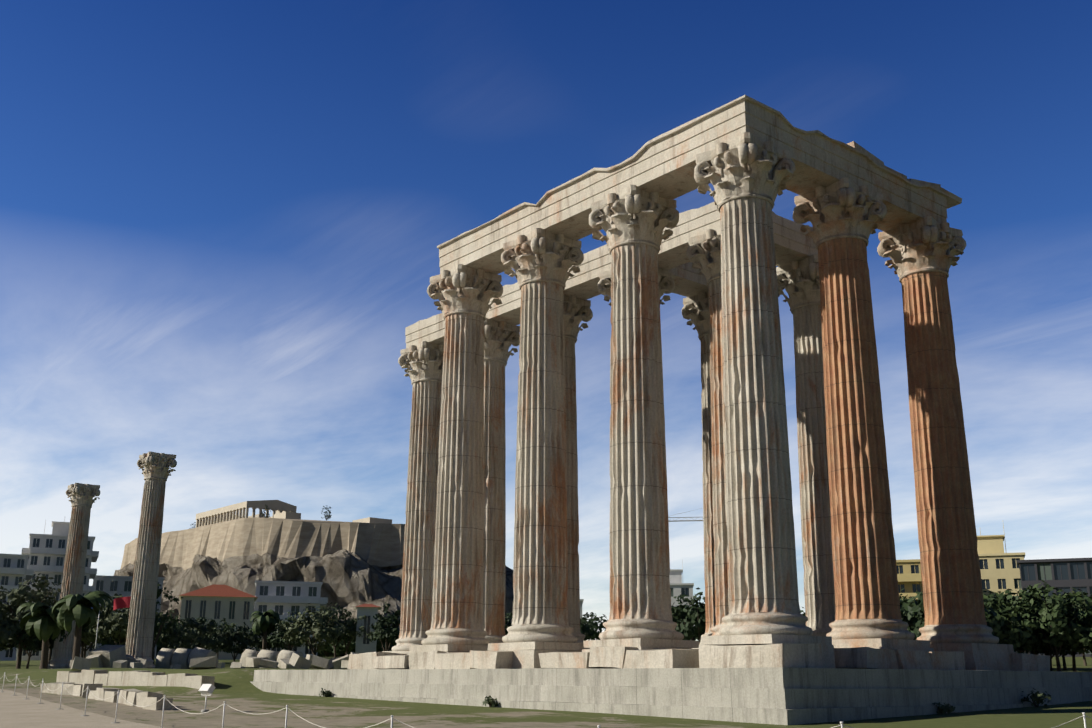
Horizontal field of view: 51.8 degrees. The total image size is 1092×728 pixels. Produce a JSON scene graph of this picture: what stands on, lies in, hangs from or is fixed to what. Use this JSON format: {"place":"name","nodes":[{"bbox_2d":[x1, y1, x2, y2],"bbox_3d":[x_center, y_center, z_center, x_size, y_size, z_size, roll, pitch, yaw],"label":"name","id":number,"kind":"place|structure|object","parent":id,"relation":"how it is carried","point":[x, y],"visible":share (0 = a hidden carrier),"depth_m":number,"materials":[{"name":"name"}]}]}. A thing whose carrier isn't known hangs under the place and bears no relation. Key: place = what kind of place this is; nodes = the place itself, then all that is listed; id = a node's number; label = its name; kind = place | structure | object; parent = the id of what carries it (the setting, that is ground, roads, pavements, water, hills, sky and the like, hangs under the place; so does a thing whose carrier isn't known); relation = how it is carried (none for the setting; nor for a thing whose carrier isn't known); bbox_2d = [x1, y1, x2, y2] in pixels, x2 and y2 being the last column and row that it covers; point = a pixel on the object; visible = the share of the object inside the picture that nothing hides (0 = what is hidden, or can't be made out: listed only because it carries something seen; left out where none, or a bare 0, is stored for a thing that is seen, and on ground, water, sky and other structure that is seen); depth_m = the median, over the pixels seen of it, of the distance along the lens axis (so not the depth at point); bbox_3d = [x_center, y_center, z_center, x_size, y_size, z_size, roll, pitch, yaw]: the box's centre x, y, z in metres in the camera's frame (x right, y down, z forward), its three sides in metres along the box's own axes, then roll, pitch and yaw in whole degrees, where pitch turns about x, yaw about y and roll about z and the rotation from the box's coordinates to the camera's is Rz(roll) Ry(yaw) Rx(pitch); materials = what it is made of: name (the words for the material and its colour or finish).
{"place":"outdoors","nodes":[
{"label":"outdoors","id":0,"kind":"place"},
{"bbox_2d":[0,689,163,727],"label":"gravel path","id":1,"kind":"structure","parent":0,"point":[19,710],"depth_m":35.02,"materials":[{"name":"beige gravel"}]},
{"bbox_2d":[83,517,513,654],"bbox_3d":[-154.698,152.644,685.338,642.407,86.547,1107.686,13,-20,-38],"label":"rocky hill","id":2,"kind":"structure","parent":0,"point":[350,565],"depth_m":572.42,"materials":[{"name":"beige stone"}]},
{"bbox_2d":[260,505,270,517],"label":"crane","id":3,"kind":"object","parent":2,"relation":"on","point":[265,512],"visible":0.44,"depth_m":632.29,"materials":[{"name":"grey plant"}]},
{"bbox_2d":[196,500,391,527],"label":"temple","id":4,"kind":"structure","parent":2,"relation":"on","point":[281,509],"depth_m":641.42,"materials":[{"name":"stone"}]},
{"bbox_2d":[321,506,331,520],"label":"scaffolding","id":5,"kind":"object","parent":2,"relation":"on","point":[326,517],"visible":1,"depth_m":606.35,"materials":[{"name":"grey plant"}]},
{"bbox_2d":[0,657,1091,727],"bbox_3d":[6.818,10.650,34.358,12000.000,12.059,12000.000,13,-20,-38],"label":"ground","id":6,"kind":"structure","parent":0,"point":[237,689],"depth_m":35.64,"materials":[{"name":"green plant"}]},
{"bbox_2d":[0,609,26,649],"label":"tree","id":7,"kind":"object","parent":6,"relation":"on","point":[6,635],"visible":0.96,"depth_m":105.53,"materials":[{"name":"green plant"}]},
{"bbox_2d":[0,553,33,660],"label":"apartment","id":8,"kind":"structure","parent":6,"relation":"on","point":[13,569],"depth_m":208.72,"materials":[{"name":"paint"}]},
{"bbox_2d":[0,573,61,668],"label":"tree","id":9,"kind":"object","parent":6,"relation":"on","point":[23,595],"visible":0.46,"depth_m":108.38,"materials":[{"name":"green plant"}]},
{"bbox_2d":[1,617,66,668],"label":"tree","id":10,"kind":"object","parent":6,"relation":"on","point":[30,644],"visible":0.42,"depth_m":108.14,"materials":[{"name":"green plant"}]},
{"bbox_2d":[16,602,71,668],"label":"palm","id":11,"kind":"object","parent":6,"relation":"on","point":[41,625],"visible":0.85,"depth_m":90.13,"materials":[{"name":"green plant"}]},
{"bbox_2d":[48,607,58,663],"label":"tree","id":12,"kind":"object","parent":6,"relation":"on","point":[50,653],"depth_m":127.67,"materials":[{"name":"brown plant"}]},
{"bbox_2d":[15,519,98,660],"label":"apartment","id":13,"kind":"structure","parent":6,"relation":"on","point":[46,553],"depth_m":230.40,"materials":[{"name":"paint"}]},
{"bbox_2d":[48,483,99,668],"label":"column","id":14,"kind":"structure","parent":6,"relation":"on","point":[82,500],"depth_m":111.13,"materials":[{"name":"stone"}]},
{"bbox_2d":[52,591,112,659],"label":"palm","id":15,"kind":"object","parent":6,"relation":"on","point":[78,609],"visible":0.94,"depth_m":88.98,"materials":[{"name":"green plant"}]},
{"bbox_2d":[91,603,99,648],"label":"flagpole","id":16,"kind":"object","parent":6,"relation":"on","point":[97,628],"visible":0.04,"depth_m":100.79,"materials":[{"name":"white metal"}]},
{"bbox_2d":[81,611,112,657],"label":"tree","id":17,"kind":"object","parent":6,"relation":"on","point":[86,638],"visible":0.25,"depth_m":130.39,"materials":[{"name":"green plant"}]},
{"bbox_2d":[80,600,117,657],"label":"tree","id":18,"kind":"object","parent":6,"relation":"on","point":[82,646],"visible":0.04,"depth_m":130.52,"materials":[{"name":"green plant"}]},
{"bbox_2d":[98,636,125,646],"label":"bush","id":19,"kind":"object","parent":6,"relation":"on","point":[105,642],"visible":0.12,"depth_m":151.18,"materials":[{"name":"green plant"}]},
{"bbox_2d":[113,596,130,619],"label":"flag","id":20,"kind":"object","parent":6,"relation":"on","point":[122,602],"visible":0.67,"depth_m":102.33,"materials":[{"name":"red fabric"}]},
{"bbox_2d":[87,591,163,644],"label":"tree","id":21,"kind":"object","parent":6,"relation":"on","point":[117,626],"visible":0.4,"depth_m":122.59,"materials":[{"name":"green plant"}]},
{"bbox_2d":[86,575,164,658],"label":"house","id":22,"kind":"structure","parent":6,"relation":"on","point":[111,585],"depth_m":247.68,"materials":[{"name":"paint"}]},
{"bbox_2d":[111,609,175,643],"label":"tree","id":23,"kind":"object","parent":6,"relation":"on","point":[163,631],"visible":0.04,"depth_m":139.71,"materials":[{"name":"green plant"}]},
{"bbox_2d":[125,451,176,668],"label":"column","id":24,"kind":"structure","parent":6,"relation":"on","point":[142,609],"depth_m":95.69,"materials":[{"name":"stone"}]},
{"bbox_2d":[156,642,164,656],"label":"bush","id":25,"kind":"object","parent":6,"relation":"on","point":[159,647],"visible":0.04,"depth_m":410.82,"materials":[{"name":"green plant"}]},
{"bbox_2d":[152,584,182,663],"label":"tree","id":26,"kind":"object","parent":6,"relation":"on","point":[158,627],"visible":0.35,"depth_m":110.59,"materials":[{"name":"green plant"}]},
{"bbox_2d":[156,614,196,648],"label":"tree","id":27,"kind":"object","parent":6,"relation":"on","point":[165,639],"visible":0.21,"depth_m":154.17,"materials":[{"name":"green plant"}]},
{"bbox_2d":[40,645,355,709],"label":"rubble blocks","id":28,"kind":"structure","parent":6,"relation":"on","point":[80,677],"depth_m":61.14,"materials":[{"name":"grey stone"}]},
{"bbox_2d":[166,617,231,653],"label":"tree","id":29,"kind":"object","parent":6,"relation":"on","point":[209,643],"visible":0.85,"depth_m":111.18,"materials":[{"name":"green plant"}]},
{"bbox_2d":[184,617,218,641],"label":"tree","id":30,"kind":"object","parent":6,"relation":"on","point":[202,619],"visible":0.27,"depth_m":147.13,"materials":[{"name":"green plant"}]},
{"bbox_2d":[198,684,215,711],"bbox_3d":[-11.446,11.264,37.878,0.576,0.934,0.317,-12,-20,38],"label":"information sign","id":31,"kind":"object","parent":6,"relation":"on","point":[206,689],"visible":0.92,"depth_m":37.83,"materials":[{"name":"white metal"}]},
{"bbox_2d":[178,584,257,659],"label":"neoclassical house","id":32,"kind":"structure","parent":6,"relation":"on","point":[231,605],"depth_m":173.46,"materials":[{"name":"paint"}]},
{"bbox_2d":[198,618,240,656],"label":"tree","id":33,"kind":"object","parent":6,"relation":"on","point":[227,626],"visible":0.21,"depth_m":143.15,"materials":[{"name":"green plant"}]},
{"bbox_2d":[155,647,302,668],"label":"fallen column drums","id":34,"kind":"object","parent":6,"relation":"on","point":[166,658],"visible":0.58,"depth_m":90.68,"materials":[{"name":"grey stone"}]},
{"bbox_2d":[213,622,259,668],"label":"tree","id":35,"kind":"object","parent":6,"relation":"on","point":[241,639],"visible":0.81,"depth_m":114.63,"materials":[{"name":"green plant"}]},
{"bbox_2d":[250,609,280,649],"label":"palm","id":36,"kind":"object","parent":6,"relation":"on","point":[266,622],"visible":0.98,"depth_m":140.43,"materials":[{"name":"green plant"}]},
{"bbox_2d":[246,626,290,650],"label":"tree","id":37,"kind":"object","parent":6,"relation":"on","point":[257,642],"visible":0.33,"depth_m":146.53,"materials":[{"name":"green plant"}]},
{"bbox_2d":[251,581,327,657],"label":"building","id":38,"kind":"structure","parent":6,"relation":"on","point":[281,598],"depth_m":195.04,"materials":[{"name":"paint"}]},
{"bbox_2d":[270,611,311,650],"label":"tree","id":39,"kind":"object","parent":6,"relation":"on","point":[280,637],"visible":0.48,"depth_m":138.16,"materials":[{"name":"green plant"}]},
{"bbox_2d":[275,603,342,655],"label":"tree","id":40,"kind":"object","parent":6,"relation":"on","point":[309,622],"visible":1,"depth_m":126.02,"materials":[{"name":"green plant"}]},
{"bbox_2d":[319,688,331,696],"bbox_3d":[-9.370,14.035,47.860,0.608,0.492,0.528,13,-20,-38],"label":"weed","id":41,"kind":"object","parent":6,"relation":"on","point":[326,693],"visible":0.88,"depth_m":47.78,"materials":[{"name":"green plant"}]},
{"bbox_2d":[317,641,344,656],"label":"bush","id":42,"kind":"object","parent":6,"relation":"on","point":[327,651],"visible":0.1,"depth_m":382.22,"materials":[{"name":"green plant"}]},
{"bbox_2d":[317,651,350,656],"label":"bush","id":43,"kind":"object","parent":6,"relation":"on","point":[342,654],"visible":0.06,"depth_m":434.27,"materials":[{"name":"green plant"}]},
{"bbox_2d":[312,602,356,657],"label":"tree","id":44,"kind":"object","parent":6,"relation":"on","point":[351,630],"visible":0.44,"depth_m":153.58,"materials":[{"name":"green plant"}]},
{"bbox_2d":[335,617,356,654],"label":"tree","id":45,"kind":"object","parent":6,"relation":"on","point":[344,639],"visible":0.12,"depth_m":154.87,"materials":[{"name":"green plant"}]},
{"bbox_2d":[328,622,393,654],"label":"bush","id":46,"kind":"object","parent":6,"relation":"on","point":[351,648],"visible":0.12,"depth_m":367.41,"materials":[{"name":"green plant"}]},
{"bbox_2d":[354,604,381,653],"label":"building","id":47,"kind":"structure","parent":6,"relation":"on","point":[369,611],"depth_m":153.49,"materials":[{"name":"paint"}]},
{"bbox_2d":[354,615,390,639],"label":"tree","id":48,"kind":"object","parent":6,"relation":"on","point":[362,628],"visible":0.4,"depth_m":152.63,"materials":[{"name":"green plant"}]},
{"bbox_2d":[352,615,397,648],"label":"tree","id":49,"kind":"object","parent":6,"relation":"on","point":[378,643],"visible":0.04,"depth_m":349.63,"materials":[{"name":"green plant"}]},
{"bbox_2d":[368,602,400,650],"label":"tree","id":50,"kind":"object","parent":6,"relation":"on","point":[385,634],"visible":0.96,"depth_m":122.35,"materials":[{"name":"green plant"}]},
{"bbox_2d":[483,696,499,707],"bbox_3d":[-1.902,11.859,39.307,0.618,0.538,0.701,6,-16,-19],"label":"weed","id":51,"kind":"object","parent":6,"relation":"on","point":[490,701],"visible":0.85,"depth_m":39.13,"materials":[{"name":"green plant"}]},
{"bbox_2d":[505,612,512,634],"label":"tree","id":52,"kind":"object","parent":6,"relation":"on","point":[509,617],"visible":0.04,"depth_m":125.15,"materials":[{"name":"green plant"}]},
{"bbox_2d":[0,672,1090,727],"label":"rope fence","id":53,"kind":"object","parent":6,"relation":"on","point":[598,726],"visible":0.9,"depth_m":27.07,"materials":[{"name":"beige fabric"}]},
{"bbox_2d":[580,599,583,618],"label":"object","id":54,"kind":"object","parent":6,"relation":"on","point":[581,601],"visible":0.15,"depth_m":224.64,"materials":[{"name":"paint"}]},
{"bbox_2d":[580,615,593,640],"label":"tree","id":55,"kind":"object","parent":6,"relation":"on","point":[584,629],"visible":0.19,"depth_m":120.58,"materials":[{"name":"green plant"}]},
{"bbox_2d":[581,612,607,640],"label":"tree","id":56,"kind":"object","parent":6,"relation":"on","point":[592,623],"visible":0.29,"depth_m":134.80,"materials":[{"name":"green plant"}]},
{"bbox_2d":[251,667,1091,724],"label":"temple platform","id":57,"kind":"structure","parent":6,"relation":"on","point":[781,695],"depth_m":35.29,"materials":[{"name":"stone"}]},
{"bbox_2d":[347,643,1049,670],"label":"stylobate blocks","id":58,"kind":"structure","parent":57,"relation":"on","point":[814,655],"depth_m":37.02,"materials":[{"name":"stone"}]},
{"bbox_2d":[382,341,443,653],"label":"column","id":59,"kind":"structure","parent":58,"relation":"on","point":[423,360],"depth_m":60.16,"materials":[{"name":"stone"}]},
{"bbox_2d":[409,264,502,651],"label":"column","id":60,"kind":"structure","parent":58,"relation":"on","point":[463,294],"depth_m":48.48,"materials":[{"name":"stone"}]},
{"bbox_2d":[482,318,519,642],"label":"column","id":61,"kind":"structure","parent":58,"relation":"on","point":[500,338],"depth_m":56.23,"materials":[{"name":"stone"}]},
{"bbox_2d":[487,228,589,650],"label":"column","id":62,"kind":"structure","parent":58,"relation":"on","point":[540,261],"depth_m":44.39,"materials":[{"name":"stone"}]},
{"bbox_2d":[563,294,592,642],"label":"column","id":63,"kind":"structure","parent":58,"relation":"on","point":[577,311],"depth_m":52.45,"materials":[{"name":"stone"}]},
{"bbox_2d":[583,185,699,647],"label":"column","id":64,"kind":"structure","parent":58,"relation":"on","point":[632,221],"depth_m":40.31,"materials":[{"name":"stone"}]},
{"bbox_2d":[598,268,690,648],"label":"column","id":65,"kind":"structure","parent":58,"relation":"on","point":[666,283],"depth_m":50.49,"materials":[{"name":"stone"}]},
{"bbox_2d":[682,291,715,643],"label":"column","id":66,"kind":"structure","parent":58,"relation":"on","point":[695,309],"depth_m":52.03,"materials":[{"name":"stone"}]},
{"bbox_2d":[687,228,729,648],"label":"column","id":67,"kind":"structure","parent":58,"relation":"on","point":[704,250],"depth_m":44.41,"materials":[{"name":"stone"}]},
{"bbox_2d":[694,132,831,644],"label":"column","id":68,"kind":"structure","parent":58,"relation":"on","point":[742,176],"depth_m":36.22,"materials":[{"name":"stone"}]},
{"bbox_2d":[776,254,835,635],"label":"column","id":69,"kind":"structure","parent":58,"relation":"on","point":[798,282],"depth_m":47.48,"materials":[{"name":"stone"}]},
{"bbox_2d":[792,178,929,648],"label":"column","id":70,"kind":"structure","parent":58,"relation":"on","point":[842,215],"depth_m":39.65,"materials":[{"name":"stone"}]},
{"bbox_2d":[877,216,1013,651],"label":"column","id":71,"kind":"structure","parent":58,"relation":"on","point":[923,260],"depth_m":43.09,"materials":[{"name":"stone"}]},
{"bbox_2d":[405,95,961,347],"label":"entablature","id":72,"kind":"structure","parent":71,"relation":"on","point":[663,165],"depth_m":44.72,"materials":[{"name":"stone"}]},
{"bbox_2d":[669,560,693,607],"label":"building","id":73,"kind":"structure","parent":6,"relation":"on","point":[677,586],"depth_m":234.06,"materials":[{"name":"paint"}]},
{"bbox_2d":[668,508,702,521],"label":"tower crane","id":74,"kind":"object","parent":6,"relation":"on","point":[683,517],"depth_m":416.72,"materials":[{"name":"metal"}]},
{"bbox_2d":[671,587,705,642],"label":"tree","id":75,"kind":"object","parent":6,"relation":"on","point":[686,630],"visible":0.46,"depth_m":80.20,"materials":[{"name":"green plant"}]},
{"bbox_2d":[682,597,704,639],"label":"tree","id":76,"kind":"object","parent":6,"relation":"on","point":[700,615],"visible":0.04,"depth_m":95.67,"materials":[{"name":"green plant"}]},
{"bbox_2d":[896,559,921,601],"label":"building","id":77,"kind":"structure","parent":6,"relation":"on","point":[909,577],"depth_m":164.03,"materials":[{"name":"paint"}]},
{"bbox_2d":[900,594,917,605],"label":"tree","id":78,"kind":"object","parent":6,"relation":"on","point":[908,599],"depth_m":83.35,"materials":[{"name":"green plant"}]},
{"bbox_2d":[899,588,919,600],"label":"tree","id":79,"kind":"object","parent":6,"relation":"on","point":[903,596],"visible":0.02,"depth_m":89.77,"materials":[{"name":"green plant"}]},
{"bbox_2d":[900,598,922,621],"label":"tree","id":80,"kind":"object","parent":6,"relation":"on","point":[909,604],"visible":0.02,"depth_m":78.57,"materials":[{"name":"green plant"}]},
{"bbox_2d":[932,702,955,714],"bbox_3d":[12.087,10.605,34.170,0.669,0.642,0.778,3,-16,-10],"label":"weed","id":81,"kind":"object","parent":6,"relation":"on","point":[943,709],"visible":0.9,"depth_m":34.11,"materials":[{"name":"green plant"}]},
{"bbox_2d":[900,591,1013,639],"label":"tree","id":82,"kind":"object","parent":6,"relation":"on","point":[910,617],"visible":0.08,"depth_m":68.84,"materials":[{"name":"green plant"}]},
{"bbox_2d":[917,592,1034,650],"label":"tree","id":83,"kind":"object","parent":6,"relation":"on","point":[1004,634],"visible":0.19,"depth_m":70.27,"materials":[{"name":"green plant"}]},
{"bbox_2d":[983,591,1002,610],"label":"tree","id":84,"kind":"object","parent":6,"relation":"on","point":[996,593],"depth_m":81.97,"materials":[{"name":"green plant"}]},
{"bbox_2d":[977,525,1028,653],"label":"building","id":85,"kind":"structure","parent":6,"relation":"on","point":[999,569],"depth_m":169.95,"materials":[{"name":"paint"}]},
{"bbox_2d":[983,589,1031,652],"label":"tree","id":86,"kind":"object","parent":6,"relation":"on","point":[1004,600],"visible":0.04,"depth_m":83.05,"materials":[{"name":"green plant"}]},
{"bbox_2d":[993,589,1028,652],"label":"tree","id":87,"kind":"object","parent":6,"relation":"on","point":[1021,650],"depth_m":84.03,"materials":[{"name":"green plant"}]},
{"bbox_2d":[984,598,1044,652],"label":"tree","id":88,"kind":"object","parent":6,"relation":"on","point":[1032,641],"visible":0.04,"depth_m":72.70,"materials":[{"name":"green plant"}]},
{"bbox_2d":[1026,647,1044,654],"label":"tree","id":89,"kind":"object","parent":6,"relation":"on","point":[1035,652],"depth_m":85.08,"materials":[{"name":"green plant"}]},
{"bbox_2d":[1021,688,1051,706],"bbox_3d":[16.327,11.228,37.635,1.104,0.728,1.003,-7,-17,23],"label":"weed","id":90,"kind":"object","parent":6,"relation":"on","point":[1037,697],"visible":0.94,"depth_m":37.56,"materials":[{"name":"green plant"}]},
{"bbox_2d":[996,598,1085,670],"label":"tree","id":91,"kind":"object","parent":6,"relation":"on","point":[1049,652],"visible":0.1,"depth_m":74.81,"materials":[{"name":"green plant"}]},
{"bbox_2d":[1005,580,1091,671],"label":"tree","id":92,"kind":"object","parent":6,"relation":"on","point":[1050,610],"visible":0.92,"depth_m":72.04,"materials":[{"name":"green plant"}]},
{"bbox_2d":[1017,558,1091,656],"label":"building","id":93,"kind":"structure","parent":6,"relation":"on","point":[1065,574],"depth_m":148.44,"materials":[{"name":"paint"}]},
{"bbox_2d":[1043,593,1091,657],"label":"tree","id":94,"kind":"object","parent":6,"relation":"on","point":[1081,637],"visible":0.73,"depth_m":71.39,"materials":[{"name":"green plant"}]},
{"bbox_2d":[1052,591,1087,671],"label":"tree","id":95,"kind":"object","parent":6,"relation":"on","point":[1073,663],"visible":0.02,"depth_m":77.44,"materials":[{"name":"green plant"}]},
{"bbox_2d":[1061,649,1088,669],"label":"tree","id":96,"kind":"object","parent":6,"relation":"on","point":[1064,663],"depth_m":83.07,"materials":[{"name":"brown plant"}]},
{"bbox_2d":[1082,648,1086,665],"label":"tree","id":97,"kind":"object","parent":6,"relation":"on","point":[1084,660],"depth_m":95.17,"materials":[{"name":"brown plant"}]},
{"bbox_2d":[0,0,1091,640],"label":"sky","id":98,"kind":"structure","parent":0,"point":[223,223],"materials":[{"name":"blue"}]}
]}

